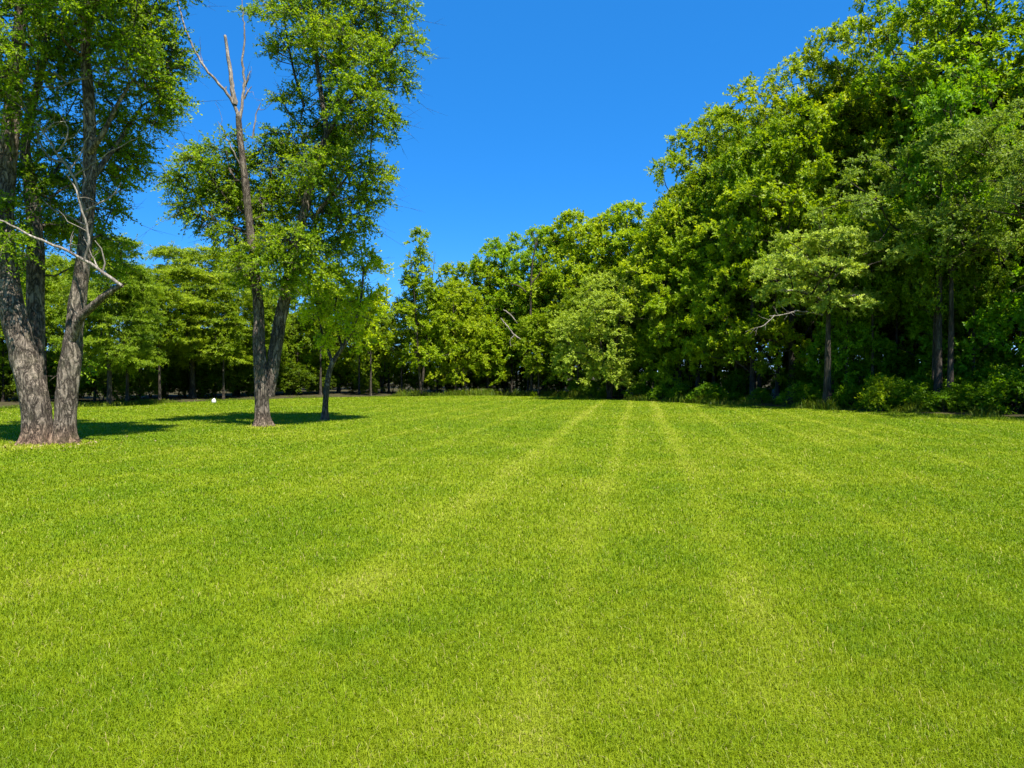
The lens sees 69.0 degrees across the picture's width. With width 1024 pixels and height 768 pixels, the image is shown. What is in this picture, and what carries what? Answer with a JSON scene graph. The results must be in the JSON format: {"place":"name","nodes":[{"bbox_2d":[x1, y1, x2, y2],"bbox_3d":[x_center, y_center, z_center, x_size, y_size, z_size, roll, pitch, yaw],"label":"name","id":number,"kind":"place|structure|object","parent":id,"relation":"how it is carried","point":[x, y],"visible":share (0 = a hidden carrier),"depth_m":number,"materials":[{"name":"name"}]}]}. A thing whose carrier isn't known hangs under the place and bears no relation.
{"place":"outdoors","nodes":[
{"label":"outdoors","id":0,"kind":"place"},
{"bbox_2d":[0,395,1023,767],"bbox_3d":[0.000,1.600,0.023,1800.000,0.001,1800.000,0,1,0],"label":"lawn","id":1,"kind":"structure","parent":0,"point":[370,562],"depth_m":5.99,"materials":[{"name":"green plant"}]},
{"bbox_2d":[0,0,219,445],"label":"double trunk tree","id":2,"kind":"object","parent":1,"relation":"on","point":[145,43],"visible":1,"depth_m":16.81,"materials":[{"name":"green plant"}]},
{"bbox_2d":[141,0,446,426],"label":"forked tree","id":3,"kind":"object","parent":1,"relation":"on","point":[255,247],"visible":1,"depth_m":22.27,"materials":[{"name":"green plant"}]},
{"bbox_2d":[289,231,401,420],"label":"young tree","id":4,"kind":"object","parent":1,"relation":"on","point":[361,308],"visible":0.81,"depth_m":25.13,"materials":[{"name":"green plant"}]},
{"bbox_2d":[0,387,1023,418],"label":"edge weeds","id":5,"kind":"object","parent":1,"relation":"on","point":[984,411],"visible":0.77,"depth_m":38.33,"materials":[{"name":"green plant"}]},
{"bbox_2d":[0,375,1023,416],"bbox_3d":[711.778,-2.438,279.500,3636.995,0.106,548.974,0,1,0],"label":"forest floor","id":6,"kind":"structure","parent":0,"point":[279,394],"depth_m":48.09,"materials":[{"name":"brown plant"}]},
{"bbox_2d":[22,270,67,384],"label":"slim tree","id":7,"kind":"object","parent":6,"relation":"on","point":[59,328],"visible":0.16,"depth_m":37.68,"materials":[{"name":"green plant"}]},
{"bbox_2d":[1,249,96,364],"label":"pine tree","id":8,"kind":"object","parent":6,"relation":"on","point":[47,261],"visible":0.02,"depth_m":42.35,"materials":[{"name":"green plant"}]},
{"bbox_2d":[45,253,96,336],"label":"slim tree","id":9,"kind":"object","parent":6,"relation":"on","point":[56,278],"visible":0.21,"depth_m":37.67,"materials":[{"name":"green plant"}]},
{"bbox_2d":[45,232,169,405],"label":"pine tree","id":10,"kind":"object","parent":6,"relation":"on","point":[141,359],"visible":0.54,"depth_m":35.86,"materials":[{"name":"green plant"}]},
{"bbox_2d":[79,356,139,400],"bbox_3d":[-21.824,-0.249,39.502,3.751,2.734,3.350,1,1,44],"label":"understory bush","id":11,"kind":"object","parent":6,"relation":"on","point":[100,385],"visible":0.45,"depth_m":39.13,"materials":[{"name":"green plant"}]},
{"bbox_2d":[89,268,168,400],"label":"pine tree","id":12,"kind":"object","parent":6,"relation":"on","point":[129,368],"visible":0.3,"depth_m":37.56,"materials":[{"name":"green plant"}]},
{"bbox_2d":[104,365,166,399],"bbox_3d":[-21.157,-0.208,41.949,2.849,2.571,3.190,1,1,39],"label":"understory bush","id":13,"kind":"object","parent":6,"relation":"on","point":[145,387],"visible":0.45,"depth_m":41.80,"materials":[{"name":"green plant"}]},
{"bbox_2d":[130,354,184,397],"bbox_3d":[-22.078,-0.502,45.564,3.840,3.087,3.429,0,1,-16],"label":"understory bush","id":14,"kind":"object","parent":6,"relation":"on","point":[167,372],"visible":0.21,"depth_m":45.43,"materials":[{"name":"green plant"}]},
{"bbox_2d":[117,276,205,396],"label":"pine tree","id":15,"kind":"object","parent":6,"relation":"on","point":[172,358],"visible":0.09,"depth_m":46.16,"materials":[{"name":"green plant"}]},
{"bbox_2d":[142,268,189,399],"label":"slim tree","id":16,"kind":"object","parent":6,"relation":"on","point":[164,278],"visible":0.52,"depth_m":40.61,"materials":[{"name":"green plant"}]},
{"bbox_2d":[131,239,265,397],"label":"pine tree","id":17,"kind":"object","parent":6,"relation":"on","point":[183,260],"visible":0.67,"depth_m":43.75,"materials":[{"name":"green plant"}]},
{"bbox_2d":[186,359,242,396],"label":"understory bush","id":18,"kind":"object","parent":6,"relation":"on","point":[219,377],"visible":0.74,"depth_m":46.74,"materials":[{"name":"green plant"}]},
{"bbox_2d":[199,291,243,399],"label":"slim tree","id":19,"kind":"object","parent":6,"relation":"on","point":[227,305],"visible":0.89,"depth_m":43.94,"materials":[{"name":"green plant"}]},
{"bbox_2d":[204,360,253,395],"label":"understory bush","id":20,"kind":"object","parent":6,"relation":"on","point":[242,375],"visible":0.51,"depth_m":48.01,"materials":[{"name":"green plant"}]},
{"bbox_2d":[191,246,294,395],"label":"pine tree","id":21,"kind":"object","parent":6,"relation":"on","point":[250,352],"visible":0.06,"depth_m":49.02,"materials":[{"name":"green plant"}]},
{"bbox_2d":[233,290,276,351],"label":"slim tree","id":22,"kind":"object","parent":6,"relation":"on","point":[248,313],"visible":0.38,"depth_m":46.85,"materials":[{"name":"green plant"}]},
{"bbox_2d":[248,287,293,396],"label":"slim tree","id":23,"kind":"object","parent":6,"relation":"on","point":[268,313],"visible":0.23,"depth_m":47.42,"materials":[{"name":"green plant"}]},
{"bbox_2d":[276,361,318,394],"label":"understory bush","id":24,"kind":"object","parent":6,"relation":"on","point":[294,385],"visible":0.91,"depth_m":50.78,"materials":[{"name":"green plant"}]},
{"bbox_2d":[268,266,327,381],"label":"leafy tree","id":25,"kind":"object","parent":6,"relation":"on","point":[308,357],"visible":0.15,"depth_m":52.94,"materials":[{"name":"green plant"}]},
{"bbox_2d":[280,312,319,394],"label":"woodland tree","id":26,"kind":"object","parent":6,"relation":"on","point":[294,334],"visible":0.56,"depth_m":51.91,"materials":[{"name":"green plant"}]},
{"bbox_2d":[298,281,344,394],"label":"slim tree","id":27,"kind":"object","parent":6,"relation":"on","point":[306,337],"visible":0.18,"depth_m":51.83,"materials":[{"name":"green plant"}]},
{"bbox_2d":[306,327,349,387],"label":"woodland tree","id":28,"kind":"object","parent":6,"relation":"on","point":[338,380],"visible":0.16,"depth_m":56.14,"materials":[{"name":"green plant"}]},
{"bbox_2d":[296,283,376,392],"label":"leafy tree","id":29,"kind":"object","parent":6,"relation":"on","point":[353,367],"visible":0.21,"depth_m":56.02,"materials":[{"name":"green plant"}]},
{"bbox_2d":[355,296,391,395],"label":"slim tree","id":30,"kind":"object","parent":6,"relation":"on","point":[374,332],"visible":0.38,"depth_m":51.17,"materials":[{"name":"green plant"}]},
{"bbox_2d":[360,285,400,392],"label":"leafy tree","id":31,"kind":"object","parent":6,"relation":"on","point":[379,364],"visible":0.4,"depth_m":56.60,"materials":[{"name":"green plant"}]},
{"bbox_2d":[367,318,408,392],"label":"woodland tree","id":32,"kind":"object","parent":6,"relation":"on","point":[388,377],"visible":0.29,"depth_m":56.93,"materials":[{"name":"green plant"}]},
{"bbox_2d":[383,294,420,390],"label":"slim tree","id":33,"kind":"object","parent":6,"relation":"on","point":[393,349],"visible":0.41,"depth_m":53.99,"materials":[{"name":"green plant"}]},
{"bbox_2d":[384,226,461,394],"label":"spire tree","id":34,"kind":"object","parent":6,"relation":"on","point":[411,308],"visible":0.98,"depth_m":52.37,"materials":[{"name":"green plant"}]},
{"bbox_2d":[418,277,495,390],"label":"leafy tree","id":35,"kind":"object","parent":6,"relation":"on","point":[464,304],"visible":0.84,"depth_m":53.65,"materials":[{"name":"green plant"}]},
{"bbox_2d":[433,257,522,389],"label":"leafy tree","id":36,"kind":"object","parent":6,"relation":"on","point":[462,268],"visible":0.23,"depth_m":57.28,"materials":[{"name":"green plant"}]},
{"bbox_2d":[456,323,513,389],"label":"young tree","id":37,"kind":"object","parent":6,"relation":"on","point":[490,345],"visible":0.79,"depth_m":54.89,"materials":[{"name":"green plant"}]},
{"bbox_2d":[463,231,553,391],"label":"leafy tree","id":38,"kind":"object","parent":6,"relation":"on","point":[503,252],"visible":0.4,"depth_m":56.81,"materials":[{"name":"green plant"}]},
{"bbox_2d":[494,288,527,392],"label":"slim tree","id":39,"kind":"object","parent":6,"relation":"on","point":[508,304],"visible":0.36,"depth_m":56.02,"materials":[{"name":"green plant"}]},
{"bbox_2d":[506,294,544,390],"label":"slim tree","id":40,"kind":"object","parent":6,"relation":"on","point":[527,303],"visible":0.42,"depth_m":55.57,"materials":[{"name":"green plant"}]},
{"bbox_2d":[503,306,565,395],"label":"young tree","id":41,"kind":"object","parent":6,"relation":"on","point":[528,330],"visible":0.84,"depth_m":51.74,"materials":[{"name":"green plant"}]},
{"bbox_2d":[489,223,582,391],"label":"leafy tree","id":42,"kind":"object","parent":6,"relation":"on","point":[542,232],"visible":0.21,"depth_m":56.26,"materials":[{"name":"green plant"}]},
{"bbox_2d":[529,357,576,392],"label":"understory bush","id":43,"kind":"object","parent":6,"relation":"on","point":[549,384],"visible":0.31,"depth_m":55.18,"materials":[{"name":"green plant"}]},
{"bbox_2d":[518,207,630,376],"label":"leafy tree","id":44,"kind":"object","parent":6,"relation":"on","point":[588,234],"visible":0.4,"depth_m":53.29,"materials":[{"name":"green plant"}]},
{"bbox_2d":[556,286,595,385],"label":"slim tree","id":45,"kind":"object","parent":6,"relation":"on","point":[566,305],"visible":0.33,"depth_m":49.77,"materials":[{"name":"green plant"}]},
{"bbox_2d":[543,254,608,379],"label":"woodland tree","id":46,"kind":"object","parent":6,"relation":"on","point":[574,283],"visible":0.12,"depth_m":53.25,"materials":[{"name":"green plant"}]},
{"bbox_2d":[562,197,646,393],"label":"leafy tree","id":47,"kind":"object","parent":6,"relation":"on","point":[617,217],"visible":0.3,"depth_m":51.28,"materials":[{"name":"green plant"}]},
{"bbox_2d":[547,271,673,398],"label":"bushy tree","id":48,"kind":"object","parent":6,"relation":"on","point":[607,368],"visible":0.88,"depth_m":44.75,"materials":[{"name":"green plant"}]},
{"bbox_2d":[613,245,682,393],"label":"woodland tree","id":49,"kind":"object","parent":6,"relation":"on","point":[626,277],"visible":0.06,"depth_m":48.10,"materials":[{"name":"green plant"}]},
{"bbox_2d":[625,317,674,394],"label":"young tree","id":50,"kind":"object","parent":6,"relation":"on","point":[650,372],"visible":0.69,"depth_m":45.04,"materials":[{"name":"green plant"}]},
{"bbox_2d":[610,196,729,397],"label":"leafy tree","id":51,"kind":"object","parent":6,"relation":"on","point":[647,279],"visible":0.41,"depth_m":44.17,"materials":[{"name":"green plant"}]},
{"bbox_2d":[648,202,702,394],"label":"slim tree","id":52,"kind":"object","parent":6,"relation":"on","point":[670,225],"visible":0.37,"depth_m":43.98,"materials":[{"name":"green plant"}]},
{"bbox_2d":[641,234,757,391],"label":"leafy tree","id":53,"kind":"object","parent":6,"relation":"on","point":[675,298],"visible":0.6,"depth_m":42.59,"materials":[{"name":"green plant"}]},
{"bbox_2d":[636,102,764,383],"bbox_3d":[12.247,-8.310,46.290,9.676,18.816,9.247,-1,1,-44],"label":"tall tree","id":54,"kind":"object","parent":6,"relation":"on","point":[717,121],"visible":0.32,"depth_m":45.50,"materials":[{"name":"green plant"}]},
{"bbox_2d":[677,169,734,383],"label":"slim tree","id":55,"kind":"object","parent":6,"relation":"on","point":[701,211],"visible":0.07,"depth_m":43.66,"materials":[{"name":"green plant"}]},
{"bbox_2d":[686,382,730,400],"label":"shrub","id":56,"kind":"object","parent":6,"relation":"on","point":[706,391],"visible":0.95,"depth_m":39.46,"materials":[{"name":"green plant"}]},
{"bbox_2d":[696,154,761,399],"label":"slim tree","id":57,"kind":"object","parent":6,"relation":"on","point":[709,197],"visible":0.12,"depth_m":41.93,"materials":[{"name":"green plant"}]},
{"bbox_2d":[674,135,821,397],"bbox_3d":[13.630,-6.735,42.840,8.685,15.701,8.483,1,1,38],"label":"woodland tree","id":58,"kind":"object","parent":6,"relation":"on","point":[711,212],"visible":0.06,"depth_m":42.08,"materials":[{"name":"green plant"}]},
{"bbox_2d":[681,183,819,400],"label":"leafy tree","id":59,"kind":"object","parent":6,"relation":"on","point":[731,287],"visible":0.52,"depth_m":39.10,"materials":[{"name":"green plant"}]},
{"bbox_2d":[706,121,794,321],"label":"slim tree","id":60,"kind":"object","parent":6,"relation":"on","point":[732,161],"visible":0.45,"depth_m":39.25,"materials":[{"name":"green plant"}]},
{"bbox_2d":[716,129,794,400],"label":"slim tree","id":61,"kind":"object","parent":6,"relation":"on","point":[748,160],"visible":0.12,"depth_m":39.75,"materials":[{"name":"green plant"}]},
{"bbox_2d":[731,126,824,400],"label":"slim tree","id":62,"kind":"object","parent":6,"relation":"on","point":[802,225],"visible":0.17,"depth_m":38.80,"materials":[{"name":"green plant"}]},
{"bbox_2d":[685,43,879,359],"bbox_3d":[15.994,-8.973,44.414,11.573,20.205,11.304,0,1,3],"label":"tall tree","id":63,"kind":"object","parent":6,"relation":"on","point":[795,68],"visible":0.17,"depth_m":42.27,"materials":[{"name":"green plant"}]},
{"bbox_2d":[711,91,877,401],"bbox_3d":[14.897,-6.934,39.431,10.001,16.329,9.115,0,1,-23],"label":"woodland tree","id":64,"kind":"object","parent":6,"relation":"on","point":[805,130],"visible":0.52,"depth_m":37.77,"materials":[{"name":"green plant"}]},
{"bbox_2d":[776,380,822,405],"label":"shrub","id":65,"kind":"object","parent":6,"relation":"on","point":[809,391],"visible":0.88,"depth_m":34.86,"materials":[{"name":"green plant"}]},
{"bbox_2d":[736,90,874,397],"bbox_3d":[16.873,-8.335,44.842,10.419,18.895,10.667,0,1,-3],"label":"woodland tree","id":66,"kind":"object","parent":6,"relation":"on","point":[757,122],"visible":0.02,"depth_m":43.65,"materials":[{"name":"green plant"}]},
{"bbox_2d":[786,352,842,401],"bbox_3d":[16.068,-0.415,38.968,3.321,3.101,2.966,0,1,29],"label":"understory bush","id":67,"kind":"object","parent":6,"relation":"on","point":[802,371],"visible":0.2,"depth_m":38.80,"materials":[{"name":"green plant"}]},
{"bbox_2d":[802,214,862,394],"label":"slim tree","id":68,"kind":"object","parent":6,"relation":"on","point":[814,254],"visible":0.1,"depth_m":35.92,"materials":[{"name":"green plant"}]},
{"bbox_2d":[748,225,923,402],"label":"pale tree","id":69,"kind":"object","parent":6,"relation":"on","point":[809,267],"visible":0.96,"depth_m":32.85,"materials":[{"name":"green plant"}]},
{"bbox_2d":[779,138,894,351],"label":"tall tree","id":70,"kind":"object","parent":6,"relation":"on","point":[813,159],"visible":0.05,"depth_m":41.73,"materials":[{"name":"green plant"}]},
{"bbox_2d":[821,382,869,407],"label":"shrub","id":71,"kind":"object","parent":6,"relation":"on","point":[850,390],"visible":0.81,"depth_m":33.13,"materials":[{"name":"green plant"}]},
{"bbox_2d":[780,56,918,341],"bbox_3d":[19.603,-8.778,43.966,10.941,19.822,11.202,-1,1,-37],"label":"woodland tree","id":72,"kind":"object","parent":6,"relation":"on","point":[868,102],"visible":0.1,"depth_m":40.78,"materials":[{"name":"green plant"}]},
{"bbox_2d":[818,208,881,404],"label":"slim tree","id":73,"kind":"object","parent":6,"relation":"on","point":[849,221],"visible":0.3,"depth_m":34.54,"materials":[{"name":"green plant"}]},
{"bbox_2d":[798,302,902,405],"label":"understory tree","id":74,"kind":"object","parent":6,"relation":"on","point":[839,352],"visible":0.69,"depth_m":34.88,"materials":[{"name":"green plant"}]},
{"bbox_2d":[820,338,902,398],"bbox_3d":[16.546,-0.529,35.415,3.106,3.452,3.477,0,1,-20],"label":"understory bush","id":75,"kind":"object","parent":6,"relation":"on","point":[864,368],"visible":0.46,"depth_m":34.66,"materials":[{"name":"green plant"}]},
{"bbox_2d":[842,203,907,379],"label":"slim tree","id":76,"kind":"object","parent":6,"relation":"on","point":[886,280],"visible":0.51,"depth_m":33.62,"materials":[{"name":"green plant"}]},
{"bbox_2d":[854,372,900,411],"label":"shrub","id":77,"kind":"object","parent":6,"relation":"on","point":[879,387],"visible":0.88,"depth_m":30.83,"materials":[{"name":"green plant"}]},
{"bbox_2d":[807,62,960,341],"bbox_3d":[21.066,-8.864,43.563,11.093,20.007,11.358,0,1,-1],"label":"woodland tree","id":78,"kind":"object","parent":6,"relation":"on","point":[858,163],"visible":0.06,"depth_m":41.20,"materials":[{"name":"green plant"}]},
{"bbox_2d":[863,351,930,401],"bbox_3d":[18.424,-0.235,35.584,2.629,2.822,2.944,0,1,-5],"label":"understory bush","id":79,"kind":"object","parent":6,"relation":"on","point":[900,370],"visible":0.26,"depth_m":34.95,"materials":[{"name":"green plant"}]},
{"bbox_2d":[874,212,933,382],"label":"slim tree","id":80,"kind":"object","parent":6,"relation":"on","point":[899,318],"visible":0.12,"depth_m":35.27,"materials":[{"name":"green plant"}]},
{"bbox_2d":[876,376,931,407],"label":"shrub","id":81,"kind":"object","parent":6,"relation":"on","point":[909,388],"visible":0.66,"depth_m":30.98,"materials":[{"name":"green plant"}]},
{"bbox_2d":[801,0,1013,351],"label":"tall tree","id":82,"kind":"object","parent":6,"relation":"on","point":[845,34],"visible":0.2,"depth_m":39.63,"materials":[{"name":"green plant"}]},
{"bbox_2d":[800,117,1023,409],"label":"feathery tree","id":83,"kind":"object","parent":6,"relation":"on","point":[938,361],"visible":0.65,"depth_m":30.32,"materials":[{"name":"green plant"}]},
{"bbox_2d":[849,78,979,361],"bbox_3d":[22.200,-8.164,41.317,8.754,18.664,9.159,0,1,26],"label":"woodland tree","id":84,"kind":"object","parent":6,"relation":"on","point":[892,130],"visible":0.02,"depth_m":40.24,"materials":[{"name":"green plant"}]},
{"bbox_2d":[829,0,1023,331],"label":"tall tree","id":85,"kind":"object","parent":6,"relation":"on","point":[991,44],"visible":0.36,"depth_m":35.77,"materials":[{"name":"green plant"}]},
{"bbox_2d":[895,192,970,389],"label":"slim tree","id":86,"kind":"object","parent":6,"relation":"on","point":[929,273],"visible":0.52,"depth_m":31.68,"materials":[{"name":"green plant"}]},
{"bbox_2d":[855,81,1022,351],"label":"woodland tree","id":87,"kind":"object","parent":6,"relation":"on","point":[909,124],"visible":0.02,"depth_m":39.61,"materials":[{"name":"green plant"}]},
{"bbox_2d":[921,388,970,412],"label":"shrub","id":88,"kind":"object","parent":6,"relation":"on","point":[934,401],"visible":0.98,"depth_m":29.86,"materials":[{"name":"green plant"}]},
{"bbox_2d":[877,249,1023,380],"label":"understory tree","id":89,"kind":"object","parent":6,"relation":"on","point":[995,329],"visible":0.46,"depth_m":32.05,"materials":[{"name":"green plant"}]},
{"bbox_2d":[887,64,1023,361],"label":"woodland tree","id":90,"kind":"object","parent":6,"relation":"on","point":[978,113],"visible":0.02,"depth_m":38.51,"materials":[{"name":"green plant"}]},
{"bbox_2d":[921,197,990,376],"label":"slim tree","id":91,"kind":"object","parent":6,"relation":"on","point":[971,300],"visible":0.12,"depth_m":31.99,"materials":[{"name":"green plant"}]},
{"bbox_2d":[932,379,979,410],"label":"shrub","id":92,"kind":"object","parent":6,"relation":"on","point":[967,384],"visible":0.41,"depth_m":30.43,"materials":[{"name":"green plant"}]},
{"bbox_2d":[890,52,1022,409],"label":"woodland tree","id":93,"kind":"object","parent":6,"relation":"on","point":[947,91],"visible":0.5,"depth_m":30.56,"materials":[{"name":"green plant"}]},
{"bbox_2d":[899,96,1023,268],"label":"feathery tree","id":94,"kind":"object","parent":6,"relation":"on","point":[1010,182],"visible":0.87,"depth_m":27.70,"materials":[{"name":"green plant"}]},
{"bbox_2d":[931,345,991,382],"bbox_3d":[19.870,-0.358,32.954,2.417,3.163,2.706,0,1,30],"label":"understory bush","id":95,"kind":"object","parent":6,"relation":"on","point":[971,363],"visible":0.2,"depth_m":32.39,"materials":[{"name":"green plant"}]},
{"bbox_2d":[937,196,1012,376],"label":"slim tree","id":96,"kind":"object","parent":6,"relation":"on","point":[986,272],"visible":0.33,"depth_m":31.35,"materials":[{"name":"green plant"}]},
{"bbox_2d":[945,50,1023,343],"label":"woodland tree","id":97,"kind":"object","parent":6,"relation":"on","point":[1019,61],"visible":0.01,"depth_m":36.69,"materials":[{"name":"green plant"}]},
{"bbox_2d":[961,362,1017,404],"bbox_3d":[20.234,0.281,31.443,3.021,2.455,3.991,0,1,20],"label":"shrub","id":98,"kind":"object","parent":6,"relation":"on","point":[985,375],"visible":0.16,"depth_m":31.14,"materials":[{"name":"green plant"}]},
{"bbox_2d":[956,202,1023,356],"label":"slim tree","id":99,"kind":"object","parent":6,"relation":"on","point":[1012,254],"visible":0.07,"depth_m":32.29,"materials":[{"name":"green plant"}]},
{"bbox_2d":[962,368,1023,414],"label":"shrub","id":100,"kind":"object","parent":6,"relation":"on","point":[1014,380],"visible":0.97,"depth_m":28.45,"materials":[{"name":"green plant"}]},
{"bbox_2d":[982,347,1023,374],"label":"understory bush","id":101,"kind":"object","parent":6,"relation":"on","point":[1013,364],"visible":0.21,"depth_m":31.73,"materials":[{"name":"green plant"}]},
{"bbox_2d":[988,100,1023,224],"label":"feathery tree","id":102,"kind":"object","parent":6,"relation":"on","point":[1014,136],"visible":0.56,"depth_m":27.13,"materials":[{"name":"green plant"}]},
{"bbox_2d":[991,201,1023,407],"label":"slim tree","id":103,"kind":"object","parent":6,"relation":"on","point":[1021,209],"visible":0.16,"depth_m":32.10,"materials":[{"name":"green plant"}]},
{"bbox_2d":[0,0,1023,371],"label":"sky","id":104,"kind":"structure","parent":0,"point":[551,107],"materials":[{"name":"blue"}]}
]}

